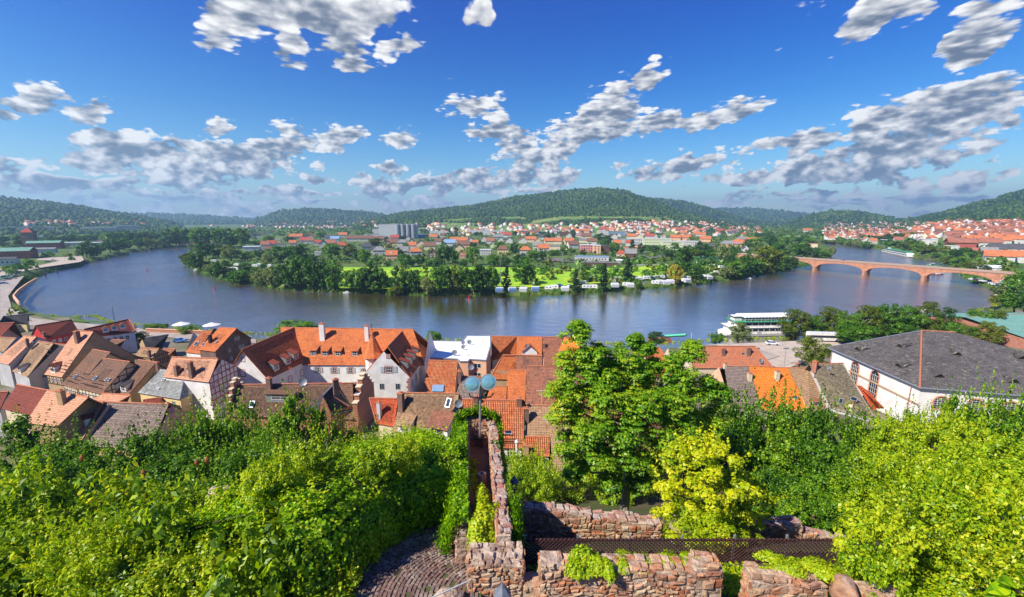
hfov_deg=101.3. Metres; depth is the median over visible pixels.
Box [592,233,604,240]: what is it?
tree
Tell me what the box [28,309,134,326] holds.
quay lawn
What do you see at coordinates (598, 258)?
clubhouse
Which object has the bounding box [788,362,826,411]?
house
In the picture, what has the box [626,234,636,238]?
house
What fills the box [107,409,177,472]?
shrub
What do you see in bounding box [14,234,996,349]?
river
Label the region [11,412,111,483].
shrub
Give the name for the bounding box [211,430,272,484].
shrub
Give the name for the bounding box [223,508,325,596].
shrub
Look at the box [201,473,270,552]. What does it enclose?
shrub
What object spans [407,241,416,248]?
house
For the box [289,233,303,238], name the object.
house
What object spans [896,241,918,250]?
tree
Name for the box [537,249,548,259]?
tree
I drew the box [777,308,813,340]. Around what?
tree
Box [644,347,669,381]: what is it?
house
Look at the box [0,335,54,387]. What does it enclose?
house
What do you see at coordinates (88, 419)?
house
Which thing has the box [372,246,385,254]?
house
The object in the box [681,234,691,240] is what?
house
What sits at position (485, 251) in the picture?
house
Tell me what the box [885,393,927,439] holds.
shrub
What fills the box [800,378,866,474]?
shrub
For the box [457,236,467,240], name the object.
house
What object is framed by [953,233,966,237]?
house
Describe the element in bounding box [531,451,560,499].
shrub
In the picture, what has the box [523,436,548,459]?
house
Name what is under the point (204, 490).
shrub
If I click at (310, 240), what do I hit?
house
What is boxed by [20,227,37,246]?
brick tower
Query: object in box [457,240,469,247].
house
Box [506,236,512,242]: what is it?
house
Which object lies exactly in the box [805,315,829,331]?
tree
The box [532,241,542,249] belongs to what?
house
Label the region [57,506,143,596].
shrub
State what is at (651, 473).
shrub
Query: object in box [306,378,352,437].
house
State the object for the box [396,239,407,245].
house
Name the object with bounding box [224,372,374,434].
gabled house
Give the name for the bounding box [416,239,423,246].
house
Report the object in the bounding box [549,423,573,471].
house
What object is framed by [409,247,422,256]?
house
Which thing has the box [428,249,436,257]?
house
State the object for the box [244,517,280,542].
shrub
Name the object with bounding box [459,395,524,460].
ribbed house
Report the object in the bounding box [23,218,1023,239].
distant houses
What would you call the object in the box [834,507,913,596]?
shrub
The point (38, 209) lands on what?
forest
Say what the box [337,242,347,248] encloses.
house
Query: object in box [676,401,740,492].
shrub
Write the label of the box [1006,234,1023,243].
house
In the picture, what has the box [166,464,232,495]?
shrub
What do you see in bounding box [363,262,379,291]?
tree
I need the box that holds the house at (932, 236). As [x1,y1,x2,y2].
[926,235,937,238]
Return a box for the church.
[827,330,1023,425]
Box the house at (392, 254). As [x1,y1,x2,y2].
[385,249,397,259]
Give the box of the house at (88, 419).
[76,400,110,448]
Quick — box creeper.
[466,455,499,550]
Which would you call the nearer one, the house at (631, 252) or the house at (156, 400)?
the house at (156, 400)
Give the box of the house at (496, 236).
[493,234,503,238]
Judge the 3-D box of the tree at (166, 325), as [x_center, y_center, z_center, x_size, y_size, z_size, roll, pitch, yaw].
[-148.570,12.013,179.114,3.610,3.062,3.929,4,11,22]
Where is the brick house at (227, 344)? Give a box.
[198,327,251,364]
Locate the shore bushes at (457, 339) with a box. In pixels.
[36,298,997,343]
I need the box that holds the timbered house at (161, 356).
[135,347,169,367]
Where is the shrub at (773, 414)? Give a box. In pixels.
[741,365,810,465]
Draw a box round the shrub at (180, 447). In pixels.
[140,406,218,469]
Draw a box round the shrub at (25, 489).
[0,474,78,543]
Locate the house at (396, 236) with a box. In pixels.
[390,234,398,238]
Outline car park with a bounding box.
[709,341,843,366]
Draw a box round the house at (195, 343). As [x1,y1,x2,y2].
[186,330,212,356]
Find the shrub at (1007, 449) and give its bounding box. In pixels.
[950,416,1023,485]
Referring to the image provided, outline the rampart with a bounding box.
[454,416,512,563]
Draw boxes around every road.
[540,254,727,261]
[681,348,778,359]
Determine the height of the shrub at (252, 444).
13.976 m
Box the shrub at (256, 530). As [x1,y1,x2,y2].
[228,497,281,545]
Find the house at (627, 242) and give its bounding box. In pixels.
[625,239,630,245]
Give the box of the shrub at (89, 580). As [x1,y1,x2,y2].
[49,540,123,596]
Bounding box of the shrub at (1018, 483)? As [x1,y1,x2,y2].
[1011,472,1023,516]
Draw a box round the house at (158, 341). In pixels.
[139,334,168,348]
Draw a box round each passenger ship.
[717,313,798,336]
[881,247,914,257]
[925,263,950,266]
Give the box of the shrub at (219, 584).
[202,496,311,596]
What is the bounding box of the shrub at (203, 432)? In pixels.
[162,390,237,474]
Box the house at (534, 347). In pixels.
[516,336,541,354]
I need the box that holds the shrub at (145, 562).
[111,543,193,596]
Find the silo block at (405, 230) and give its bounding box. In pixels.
[379,224,418,238]
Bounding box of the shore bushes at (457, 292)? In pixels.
[182,246,831,295]
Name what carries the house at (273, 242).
on the ground at (644, 504)
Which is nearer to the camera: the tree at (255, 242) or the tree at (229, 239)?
the tree at (229, 239)
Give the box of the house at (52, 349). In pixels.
[38,343,65,388]
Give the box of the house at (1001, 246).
[986,243,1007,249]
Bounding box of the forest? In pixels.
[0,186,1023,234]
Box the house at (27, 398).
[2,384,45,440]
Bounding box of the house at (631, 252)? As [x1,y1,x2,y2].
[624,247,636,257]
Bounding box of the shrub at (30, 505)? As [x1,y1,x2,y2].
[0,486,44,518]
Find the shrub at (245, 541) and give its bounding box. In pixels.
[232,525,284,565]
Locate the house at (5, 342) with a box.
[0,337,15,354]
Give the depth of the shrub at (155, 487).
30.77 m
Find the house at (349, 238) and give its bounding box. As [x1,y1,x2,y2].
[346,235,353,240]
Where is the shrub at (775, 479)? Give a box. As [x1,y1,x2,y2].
[746,451,815,525]
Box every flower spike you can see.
[79,454,85,475]
[194,458,200,483]
[205,456,209,477]
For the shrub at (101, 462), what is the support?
on the ground at (644, 504)
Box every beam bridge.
[165,242,217,246]
[788,235,886,239]
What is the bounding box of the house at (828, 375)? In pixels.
[805,360,873,420]
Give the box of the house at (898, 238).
[892,237,903,240]
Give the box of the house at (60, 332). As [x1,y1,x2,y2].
[31,319,77,343]
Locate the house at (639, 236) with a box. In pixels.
[636,233,642,238]
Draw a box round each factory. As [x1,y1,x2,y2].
[80,227,118,230]
[114,225,139,230]
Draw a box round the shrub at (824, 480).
[798,457,878,537]
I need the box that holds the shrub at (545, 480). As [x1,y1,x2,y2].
[524,449,562,503]
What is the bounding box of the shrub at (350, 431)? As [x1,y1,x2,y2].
[325,402,364,451]
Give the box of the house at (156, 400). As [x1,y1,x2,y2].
[143,397,166,402]
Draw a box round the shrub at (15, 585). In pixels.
[0,524,51,596]
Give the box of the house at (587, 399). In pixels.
[574,371,654,417]
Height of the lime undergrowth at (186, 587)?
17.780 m
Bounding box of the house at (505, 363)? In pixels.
[491,354,516,385]
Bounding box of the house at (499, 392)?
[483,386,506,398]
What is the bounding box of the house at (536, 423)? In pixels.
[524,404,559,455]
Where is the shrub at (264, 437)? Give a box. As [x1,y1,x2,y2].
[247,402,295,453]
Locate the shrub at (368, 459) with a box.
[348,414,403,487]
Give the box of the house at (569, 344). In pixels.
[559,337,584,354]
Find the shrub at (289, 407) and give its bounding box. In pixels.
[262,378,325,456]
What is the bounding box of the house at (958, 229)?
[951,227,970,230]
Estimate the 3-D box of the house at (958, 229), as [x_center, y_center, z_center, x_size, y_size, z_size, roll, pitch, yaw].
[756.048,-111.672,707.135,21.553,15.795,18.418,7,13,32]
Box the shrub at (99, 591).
[66,550,148,596]
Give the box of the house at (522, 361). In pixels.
[514,354,541,375]
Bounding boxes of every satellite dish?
[299,378,306,385]
[455,399,462,410]
[468,364,473,369]
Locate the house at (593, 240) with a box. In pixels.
[587,237,596,244]
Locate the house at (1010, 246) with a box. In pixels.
[1007,242,1023,249]
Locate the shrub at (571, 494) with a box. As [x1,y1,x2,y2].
[553,464,585,503]
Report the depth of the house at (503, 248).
584.55 m
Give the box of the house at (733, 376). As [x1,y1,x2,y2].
[711,362,759,408]
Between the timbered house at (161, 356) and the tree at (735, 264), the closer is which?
the timbered house at (161, 356)
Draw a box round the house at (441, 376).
[422,360,463,392]
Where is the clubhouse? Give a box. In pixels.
[574,255,608,260]
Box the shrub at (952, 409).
[924,376,976,422]
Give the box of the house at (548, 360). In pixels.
[543,351,574,365]
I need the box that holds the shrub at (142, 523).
[104,490,208,576]
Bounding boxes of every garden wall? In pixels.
[513,500,591,540]
[591,509,662,538]
[669,515,803,538]
[802,526,846,538]
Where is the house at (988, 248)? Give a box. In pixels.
[978,246,998,251]
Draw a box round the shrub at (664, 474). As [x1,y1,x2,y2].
[635,443,674,481]
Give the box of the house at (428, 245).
[423,241,435,249]
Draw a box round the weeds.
[527,554,983,596]
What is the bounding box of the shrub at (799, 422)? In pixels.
[764,381,838,475]
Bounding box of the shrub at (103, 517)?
[49,506,119,570]
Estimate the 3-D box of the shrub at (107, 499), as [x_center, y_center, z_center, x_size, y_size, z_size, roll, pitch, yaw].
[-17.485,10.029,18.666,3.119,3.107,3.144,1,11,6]
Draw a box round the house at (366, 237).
[361,235,372,240]
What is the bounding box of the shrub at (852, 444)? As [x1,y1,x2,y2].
[824,398,898,470]
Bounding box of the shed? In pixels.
[36,247,57,252]
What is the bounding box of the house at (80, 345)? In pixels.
[44,330,134,389]
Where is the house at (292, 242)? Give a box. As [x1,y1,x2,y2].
[288,240,296,245]
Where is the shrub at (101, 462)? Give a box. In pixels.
[62,425,143,489]
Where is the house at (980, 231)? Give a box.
[973,229,991,233]
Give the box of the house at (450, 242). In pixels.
[444,238,455,245]
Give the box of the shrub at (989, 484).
[961,456,1020,539]
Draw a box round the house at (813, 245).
[808,243,817,247]
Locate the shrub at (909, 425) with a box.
[877,392,960,510]
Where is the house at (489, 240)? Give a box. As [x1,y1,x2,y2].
[486,237,494,243]
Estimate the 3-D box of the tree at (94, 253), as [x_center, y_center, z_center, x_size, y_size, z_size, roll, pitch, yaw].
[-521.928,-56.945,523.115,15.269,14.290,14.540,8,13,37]
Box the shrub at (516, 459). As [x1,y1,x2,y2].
[505,436,536,488]
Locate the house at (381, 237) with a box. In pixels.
[372,235,384,241]
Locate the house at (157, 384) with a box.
[138,366,195,415]
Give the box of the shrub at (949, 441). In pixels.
[908,416,1023,501]
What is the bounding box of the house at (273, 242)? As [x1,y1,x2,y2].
[267,239,276,246]
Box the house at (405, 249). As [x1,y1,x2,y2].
[395,245,408,254]
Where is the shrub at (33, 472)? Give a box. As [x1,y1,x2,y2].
[0,448,79,519]
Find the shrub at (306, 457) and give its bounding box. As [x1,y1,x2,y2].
[288,406,346,481]
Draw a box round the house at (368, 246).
[360,243,372,249]
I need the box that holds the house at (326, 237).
[324,234,335,240]
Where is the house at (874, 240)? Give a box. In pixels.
[868,238,877,243]
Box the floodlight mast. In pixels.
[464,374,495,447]
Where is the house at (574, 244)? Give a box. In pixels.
[566,240,578,247]
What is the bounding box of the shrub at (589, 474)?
[563,453,594,485]
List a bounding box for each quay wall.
[13,295,19,305]
[17,283,27,291]
[27,278,36,285]
[145,328,202,333]
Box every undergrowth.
[0,510,440,596]
[0,551,367,596]
[510,514,779,538]
[874,503,1023,596]
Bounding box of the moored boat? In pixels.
[647,333,686,340]
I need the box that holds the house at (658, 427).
[602,423,686,452]
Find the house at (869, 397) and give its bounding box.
[857,385,883,409]
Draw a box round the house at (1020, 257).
[1013,249,1023,262]
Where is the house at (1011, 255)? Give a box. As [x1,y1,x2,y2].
[981,249,1017,261]
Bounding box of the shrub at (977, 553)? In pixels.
[925,509,1023,596]
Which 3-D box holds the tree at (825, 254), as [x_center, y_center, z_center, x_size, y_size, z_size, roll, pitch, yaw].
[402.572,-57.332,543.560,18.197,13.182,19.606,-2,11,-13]
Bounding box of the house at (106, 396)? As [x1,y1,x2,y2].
[79,392,131,401]
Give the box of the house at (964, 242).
[943,237,978,247]
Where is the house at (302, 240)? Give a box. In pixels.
[299,236,309,243]
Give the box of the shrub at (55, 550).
[10,503,109,596]
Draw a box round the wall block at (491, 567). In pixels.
[465,541,525,596]
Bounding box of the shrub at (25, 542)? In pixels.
[0,508,73,596]
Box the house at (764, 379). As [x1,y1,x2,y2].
[747,365,783,409]
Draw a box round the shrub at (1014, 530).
[985,498,1023,596]
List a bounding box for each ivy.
[433,402,529,557]
[564,543,846,585]
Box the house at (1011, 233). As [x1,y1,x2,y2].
[1000,231,1019,235]
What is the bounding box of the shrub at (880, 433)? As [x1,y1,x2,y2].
[850,401,925,478]
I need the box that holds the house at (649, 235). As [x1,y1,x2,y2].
[645,233,653,237]
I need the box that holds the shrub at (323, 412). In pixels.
[296,392,345,450]
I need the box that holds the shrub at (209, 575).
[186,541,258,596]
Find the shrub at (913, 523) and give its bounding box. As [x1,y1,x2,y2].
[868,480,961,566]
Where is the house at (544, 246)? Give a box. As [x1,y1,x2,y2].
[537,243,549,252]
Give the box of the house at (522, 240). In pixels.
[518,237,526,242]
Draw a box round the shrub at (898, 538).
[826,465,937,584]
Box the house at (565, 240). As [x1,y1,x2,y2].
[563,237,573,244]
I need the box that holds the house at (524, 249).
[520,246,530,254]
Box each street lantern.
[494,581,509,596]
[510,475,518,492]
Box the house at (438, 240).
[434,238,441,243]
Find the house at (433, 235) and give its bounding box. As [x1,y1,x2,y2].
[429,234,437,237]
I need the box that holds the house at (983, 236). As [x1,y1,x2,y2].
[973,235,989,237]
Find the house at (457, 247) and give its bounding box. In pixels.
[454,243,463,252]
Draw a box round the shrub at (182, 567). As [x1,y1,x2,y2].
[112,529,217,596]
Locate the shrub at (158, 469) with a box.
[122,437,208,488]
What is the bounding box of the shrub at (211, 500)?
[184,485,233,559]
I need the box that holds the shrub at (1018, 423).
[966,370,1023,482]
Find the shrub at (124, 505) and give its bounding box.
[105,475,199,552]
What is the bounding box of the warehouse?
[25,240,64,248]
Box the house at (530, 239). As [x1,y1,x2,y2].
[525,236,535,242]
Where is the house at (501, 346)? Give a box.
[491,336,516,368]
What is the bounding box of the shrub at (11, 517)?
[0,498,25,567]
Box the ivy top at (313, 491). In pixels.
[165,423,459,554]
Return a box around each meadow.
[38,253,77,257]
[339,264,708,288]
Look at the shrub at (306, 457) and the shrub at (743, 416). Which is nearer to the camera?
the shrub at (306, 457)
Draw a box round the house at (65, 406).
[28,389,101,455]
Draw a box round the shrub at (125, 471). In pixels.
[69,446,171,491]
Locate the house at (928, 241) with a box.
[919,239,938,244]
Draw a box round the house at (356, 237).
[353,235,361,240]
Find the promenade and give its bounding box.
[0,276,255,342]
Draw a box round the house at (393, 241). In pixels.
[386,238,398,245]
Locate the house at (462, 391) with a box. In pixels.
[456,370,482,398]
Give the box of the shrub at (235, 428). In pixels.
[201,377,267,474]
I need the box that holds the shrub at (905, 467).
[861,435,971,520]
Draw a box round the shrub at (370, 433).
[341,415,379,443]
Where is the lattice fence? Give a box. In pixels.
[524,534,872,563]
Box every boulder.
[207,485,229,498]
[433,586,463,596]
[828,573,859,596]
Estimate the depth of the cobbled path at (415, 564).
15.16 m
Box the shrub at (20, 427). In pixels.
[0,400,65,471]
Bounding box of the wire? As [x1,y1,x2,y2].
[526,522,677,533]
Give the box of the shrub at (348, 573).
[320,552,361,596]
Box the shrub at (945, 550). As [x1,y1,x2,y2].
[925,504,995,581]
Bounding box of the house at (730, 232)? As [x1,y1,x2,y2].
[727,231,736,235]
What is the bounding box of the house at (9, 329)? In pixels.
[0,322,22,337]
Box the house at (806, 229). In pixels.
[802,228,812,231]
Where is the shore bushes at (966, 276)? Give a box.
[840,242,987,284]
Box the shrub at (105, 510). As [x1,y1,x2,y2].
[69,496,145,545]
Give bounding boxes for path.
[0,256,83,275]
[277,523,480,596]
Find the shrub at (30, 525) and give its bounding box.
[0,515,82,563]
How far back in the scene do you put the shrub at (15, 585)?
13.91 m
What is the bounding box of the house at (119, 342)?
[109,339,125,346]
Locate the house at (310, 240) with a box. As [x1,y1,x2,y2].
[306,237,313,243]
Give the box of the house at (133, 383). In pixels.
[114,359,166,401]
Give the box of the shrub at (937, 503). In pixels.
[894,457,993,562]
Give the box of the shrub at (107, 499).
[75,489,159,523]
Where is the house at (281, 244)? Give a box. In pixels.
[277,243,285,246]
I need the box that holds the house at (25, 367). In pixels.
[12,340,63,388]
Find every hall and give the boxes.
[0,247,38,258]
[64,242,83,245]
[372,229,378,233]
[418,234,428,237]
[430,231,453,235]
[467,230,488,234]
[549,245,559,250]
[897,312,1023,348]
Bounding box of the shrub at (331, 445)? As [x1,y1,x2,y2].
[323,434,354,457]
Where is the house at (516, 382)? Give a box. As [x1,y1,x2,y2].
[506,369,525,404]
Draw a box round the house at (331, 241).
[326,239,336,243]
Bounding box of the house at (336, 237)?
[330,235,339,241]
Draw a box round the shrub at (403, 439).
[384,420,416,463]
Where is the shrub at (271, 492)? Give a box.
[244,444,298,509]
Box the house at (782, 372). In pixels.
[770,367,804,410]
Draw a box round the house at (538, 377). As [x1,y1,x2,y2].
[525,365,562,405]
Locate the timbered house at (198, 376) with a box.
[164,356,238,419]
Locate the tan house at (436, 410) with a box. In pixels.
[393,391,461,441]
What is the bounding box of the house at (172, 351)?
[162,348,176,361]
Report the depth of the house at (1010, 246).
487.43 m
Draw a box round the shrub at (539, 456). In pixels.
[525,439,553,481]
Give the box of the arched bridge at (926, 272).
[737,253,1016,282]
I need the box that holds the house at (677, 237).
[670,234,680,240]
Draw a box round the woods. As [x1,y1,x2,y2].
[0,221,1021,314]
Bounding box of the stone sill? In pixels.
[523,571,538,596]
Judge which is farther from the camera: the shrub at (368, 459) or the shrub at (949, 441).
the shrub at (949, 441)
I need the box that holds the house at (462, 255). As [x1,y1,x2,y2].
[459,252,465,257]
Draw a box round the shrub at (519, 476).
[506,449,536,507]
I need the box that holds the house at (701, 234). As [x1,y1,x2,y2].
[698,232,705,236]
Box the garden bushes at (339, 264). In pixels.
[188,236,997,283]
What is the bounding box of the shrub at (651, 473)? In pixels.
[633,454,660,496]
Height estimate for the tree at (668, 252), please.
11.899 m
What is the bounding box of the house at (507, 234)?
[502,232,511,236]
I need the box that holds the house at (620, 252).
[616,250,624,256]
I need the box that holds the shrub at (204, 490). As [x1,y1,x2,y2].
[153,474,210,509]
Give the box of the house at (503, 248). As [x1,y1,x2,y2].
[497,245,508,253]
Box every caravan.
[495,287,503,291]
[508,287,516,291]
[519,287,527,291]
[531,286,539,290]
[561,286,568,290]
[582,284,590,288]
[610,283,618,286]
[626,283,633,286]
[651,280,658,283]
[662,280,670,284]
[681,278,690,282]
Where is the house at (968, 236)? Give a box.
[959,234,980,237]
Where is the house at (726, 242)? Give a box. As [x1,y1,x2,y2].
[720,240,732,247]
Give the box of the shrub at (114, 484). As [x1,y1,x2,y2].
[64,457,151,529]
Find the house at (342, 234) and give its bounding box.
[338,232,347,236]
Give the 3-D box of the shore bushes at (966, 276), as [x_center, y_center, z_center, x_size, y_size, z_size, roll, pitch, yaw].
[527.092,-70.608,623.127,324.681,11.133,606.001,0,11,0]
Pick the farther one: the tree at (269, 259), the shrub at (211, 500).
the tree at (269, 259)
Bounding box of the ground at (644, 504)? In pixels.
[0,190,1023,596]
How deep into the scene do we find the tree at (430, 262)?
425.01 m
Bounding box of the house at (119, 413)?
[84,401,196,456]
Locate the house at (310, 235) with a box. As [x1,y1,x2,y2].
[303,232,314,237]
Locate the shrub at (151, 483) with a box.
[108,469,203,546]
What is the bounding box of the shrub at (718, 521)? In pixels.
[664,489,749,553]
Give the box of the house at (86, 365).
[61,349,127,393]
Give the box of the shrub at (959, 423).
[920,388,1001,465]
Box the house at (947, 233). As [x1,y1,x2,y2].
[943,230,959,239]
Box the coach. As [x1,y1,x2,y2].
[806,331,840,341]
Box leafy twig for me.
[984,573,1023,596]
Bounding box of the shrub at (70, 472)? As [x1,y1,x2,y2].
[0,431,92,496]
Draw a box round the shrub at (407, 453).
[384,427,425,476]
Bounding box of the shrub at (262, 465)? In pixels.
[239,438,305,513]
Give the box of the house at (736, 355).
[683,346,772,375]
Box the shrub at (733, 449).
[692,414,761,515]
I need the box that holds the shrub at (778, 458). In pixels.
[734,406,817,511]
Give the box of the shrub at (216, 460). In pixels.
[160,427,250,496]
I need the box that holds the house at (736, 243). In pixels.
[730,240,742,246]
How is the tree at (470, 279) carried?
on the ground at (644, 504)
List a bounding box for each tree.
[0,235,8,242]
[0,241,10,246]
[3,244,18,247]
[10,236,21,246]
[22,277,34,280]
[43,236,63,240]
[58,234,78,241]
[74,240,95,257]
[77,235,91,240]
[85,247,100,257]
[89,234,98,239]
[92,243,106,254]
[98,240,120,252]
[99,232,114,241]
[109,238,127,251]
[110,230,122,238]
[117,231,135,240]
[121,237,133,248]
[131,239,146,248]
[133,232,139,240]
[134,326,148,344]
[136,231,152,241]
[139,237,154,247]
[142,323,159,329]
[148,232,161,238]
[150,238,162,246]
[157,238,168,245]
[158,229,179,246]
[159,323,168,328]
[168,227,186,245]
[176,324,202,334]
[177,253,195,264]
[181,228,194,244]
[186,227,205,242]
[186,252,209,269]
[187,245,201,250]
[194,241,214,257]
[197,227,216,243]
[201,264,211,271]
[204,265,213,275]
[209,228,226,243]
[210,243,226,257]
[210,260,235,277]
[220,228,239,245]
[220,244,240,260]
[225,270,235,282]
[229,269,252,283]
[231,227,250,248]
[235,263,251,269]
[240,251,254,259]
[247,240,261,245]
[248,272,261,284]
[252,250,264,257]
[253,268,267,285]
[259,263,267,268]
[261,252,272,263]
[262,235,274,240]
[262,265,278,285]
[265,246,291,260]
[268,319,318,337]
[271,260,292,288]
[282,260,306,289]
[283,236,296,241]
[285,244,307,259]
[288,257,311,287]
[299,262,319,290]
[306,254,319,262]
[310,256,328,290]
[314,233,324,239]
[321,243,340,257]
[321,259,343,291]
[338,270,354,290]
[339,243,357,256]
[347,269,368,292]
[351,249,370,261]
[357,249,371,263]
[358,268,370,292]
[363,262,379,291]
[367,266,378,291]
[368,238,376,245]
[371,268,390,293]
[373,238,382,245]
[387,265,405,289]
[387,286,403,294]
[394,247,403,256]
[396,253,412,266]
[400,265,416,292]
[408,269,420,294]
[413,254,426,265]
[420,277,435,295]
[425,260,433,264]
[425,330,441,340]
[428,269,443,294]
[432,258,444,266]
[436,242,453,263]
[436,265,451,294]
[445,268,461,292]
[449,249,459,262]
[455,265,468,292]
[458,260,467,265]
[460,263,481,294]
[465,245,477,264]
[473,264,492,294]
[484,266,498,292]
[486,254,499,266]
[492,242,503,249]
[499,257,511,265]
[501,266,511,289]
[509,242,519,253]
[510,254,524,264]
[510,259,536,283]
[527,251,538,260]
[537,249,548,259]
[539,319,734,512]
[548,250,557,255]
[571,269,579,291]
[581,270,590,279]
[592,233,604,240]
[597,263,608,291]
[604,235,613,244]
[609,242,617,251]
[622,259,634,278]
[629,240,636,248]
[632,278,641,287]
[636,243,646,253]
[647,331,665,345]
[649,245,659,252]
[649,421,765,551]
[659,245,667,251]
[662,248,675,256]
[668,264,683,282]
[670,242,678,251]
[674,245,693,272]
[686,262,707,285]
[688,249,701,258]
[693,241,710,257]
[706,332,725,343]
[709,252,716,259]
[715,244,732,261]
[718,266,734,278]
[725,255,736,263]
[727,260,744,279]
[728,321,752,341]
[730,250,737,259]
[733,252,756,276]
[741,241,752,247]
[748,237,763,247]
[750,259,766,275]
[752,232,763,236]
[753,245,787,274]
[763,232,774,237]
[766,236,779,245]
[768,250,789,267]
[772,242,786,251]
[777,257,792,269]
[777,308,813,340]
[778,237,792,243]
[787,243,804,255]
[787,254,798,266]
[792,236,807,243]
[792,335,831,363]
[799,244,812,256]
[802,237,818,243]
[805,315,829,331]
[808,247,822,257]
[813,306,844,331]
[818,249,831,257]
[826,246,837,254]
[834,310,863,342]
[834,322,881,342]
[835,240,846,244]
[844,240,855,245]
[851,241,863,247]
[852,305,885,335]
[860,241,873,247]
[868,317,889,337]
[871,303,921,335]
[878,235,892,240]
[885,233,898,237]
[885,318,923,334]
[886,240,907,247]
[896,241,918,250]
[897,233,904,236]
[897,311,930,333]
[910,244,925,250]
[913,301,944,330]
[920,246,936,252]
[932,252,939,257]
[932,322,965,334]
[934,306,962,330]
[938,256,957,264]
[947,250,962,256]
[949,256,971,266]
[954,323,979,337]
[958,262,975,268]
[965,308,998,318]
[970,263,991,269]
[971,250,981,257]
[974,321,1009,343]
[987,294,1016,306]
[988,309,1008,318]
[989,281,1020,294]
[998,292,1022,312]
[999,273,1023,285]
[1004,269,1023,296]
[1011,288,1023,311]
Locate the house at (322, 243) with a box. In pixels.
[319,239,327,247]
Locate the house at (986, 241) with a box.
[976,237,1003,247]
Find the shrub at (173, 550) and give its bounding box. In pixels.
[118,511,197,586]
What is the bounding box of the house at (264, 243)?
[260,240,270,248]
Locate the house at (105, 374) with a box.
[76,358,137,398]
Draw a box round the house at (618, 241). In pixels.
[613,239,621,246]
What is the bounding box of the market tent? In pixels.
[972,264,1002,270]
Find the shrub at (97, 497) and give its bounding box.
[54,484,110,511]
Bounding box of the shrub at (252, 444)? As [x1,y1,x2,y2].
[234,414,280,459]
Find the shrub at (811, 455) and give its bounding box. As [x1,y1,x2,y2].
[766,410,856,524]
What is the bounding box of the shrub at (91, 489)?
[41,461,122,498]
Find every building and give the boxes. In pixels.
[233,322,436,397]
[426,335,490,376]
[575,233,593,236]
[580,244,592,251]
[593,245,600,253]
[597,231,607,236]
[601,245,609,253]
[608,231,624,235]
[612,239,641,242]
[642,238,670,245]
[661,241,683,249]
[683,241,701,246]
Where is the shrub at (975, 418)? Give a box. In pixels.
[954,366,1023,467]
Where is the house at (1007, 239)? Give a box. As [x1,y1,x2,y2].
[989,235,1013,243]
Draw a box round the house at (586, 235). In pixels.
[581,234,591,237]
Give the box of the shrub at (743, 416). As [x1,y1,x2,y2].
[709,377,772,475]
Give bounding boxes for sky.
[0,0,1023,217]
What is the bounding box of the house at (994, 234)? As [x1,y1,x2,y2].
[988,233,1004,235]
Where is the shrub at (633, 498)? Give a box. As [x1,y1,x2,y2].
[618,465,656,506]
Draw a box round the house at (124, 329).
[84,319,137,352]
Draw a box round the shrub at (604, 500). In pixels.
[583,454,623,505]
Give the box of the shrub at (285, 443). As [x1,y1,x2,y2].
[259,417,321,470]
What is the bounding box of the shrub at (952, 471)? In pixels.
[909,432,1002,544]
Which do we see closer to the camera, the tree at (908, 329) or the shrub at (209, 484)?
the shrub at (209, 484)
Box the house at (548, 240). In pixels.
[543,237,553,243]
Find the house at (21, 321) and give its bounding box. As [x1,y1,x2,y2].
[0,313,30,331]
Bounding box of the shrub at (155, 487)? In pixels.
[97,474,187,501]
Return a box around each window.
[168,407,173,413]
[313,367,322,372]
[330,367,338,373]
[346,367,354,373]
[379,383,383,389]
[380,366,396,372]
[395,383,399,389]
[474,363,480,367]
[810,335,835,337]
[850,361,859,385]
[867,370,879,398]
[931,396,949,410]
[967,398,984,411]
[1000,401,1018,411]
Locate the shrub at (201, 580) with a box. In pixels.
[166,530,243,596]
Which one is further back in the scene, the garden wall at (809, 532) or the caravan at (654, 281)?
the caravan at (654, 281)
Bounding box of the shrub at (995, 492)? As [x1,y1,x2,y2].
[966,463,1023,548]
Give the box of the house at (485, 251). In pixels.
[480,249,490,254]
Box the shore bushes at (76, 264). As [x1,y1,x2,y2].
[11,245,176,292]
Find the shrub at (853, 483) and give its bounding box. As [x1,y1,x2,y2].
[828,437,924,522]
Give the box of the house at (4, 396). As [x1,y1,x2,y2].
[0,391,10,437]
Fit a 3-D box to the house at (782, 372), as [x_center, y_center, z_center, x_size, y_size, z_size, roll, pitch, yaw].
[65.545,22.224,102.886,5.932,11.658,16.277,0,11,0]
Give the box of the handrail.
[432,579,472,596]
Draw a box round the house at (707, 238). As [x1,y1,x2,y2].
[699,235,711,241]
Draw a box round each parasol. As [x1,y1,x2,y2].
[171,322,189,326]
[202,322,219,326]
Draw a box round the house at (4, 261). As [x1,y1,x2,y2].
[0,257,20,265]
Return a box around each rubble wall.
[537,550,696,596]
[738,561,827,596]
[854,580,907,596]
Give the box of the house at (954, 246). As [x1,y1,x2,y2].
[943,245,959,249]
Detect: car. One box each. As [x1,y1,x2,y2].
[172,338,187,342]
[765,340,779,345]
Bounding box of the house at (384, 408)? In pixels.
[369,397,396,438]
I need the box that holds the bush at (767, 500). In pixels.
[707,463,790,544]
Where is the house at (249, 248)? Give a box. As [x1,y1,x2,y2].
[243,246,261,251]
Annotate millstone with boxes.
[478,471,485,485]
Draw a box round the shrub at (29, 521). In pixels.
[0,493,85,554]
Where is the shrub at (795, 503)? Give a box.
[772,476,852,533]
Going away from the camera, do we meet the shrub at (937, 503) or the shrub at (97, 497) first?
the shrub at (937, 503)
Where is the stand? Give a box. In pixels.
[581,261,617,265]
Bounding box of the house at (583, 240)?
[579,237,586,242]
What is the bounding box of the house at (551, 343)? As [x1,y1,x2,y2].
[542,336,570,364]
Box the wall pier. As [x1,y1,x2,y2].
[688,549,723,596]

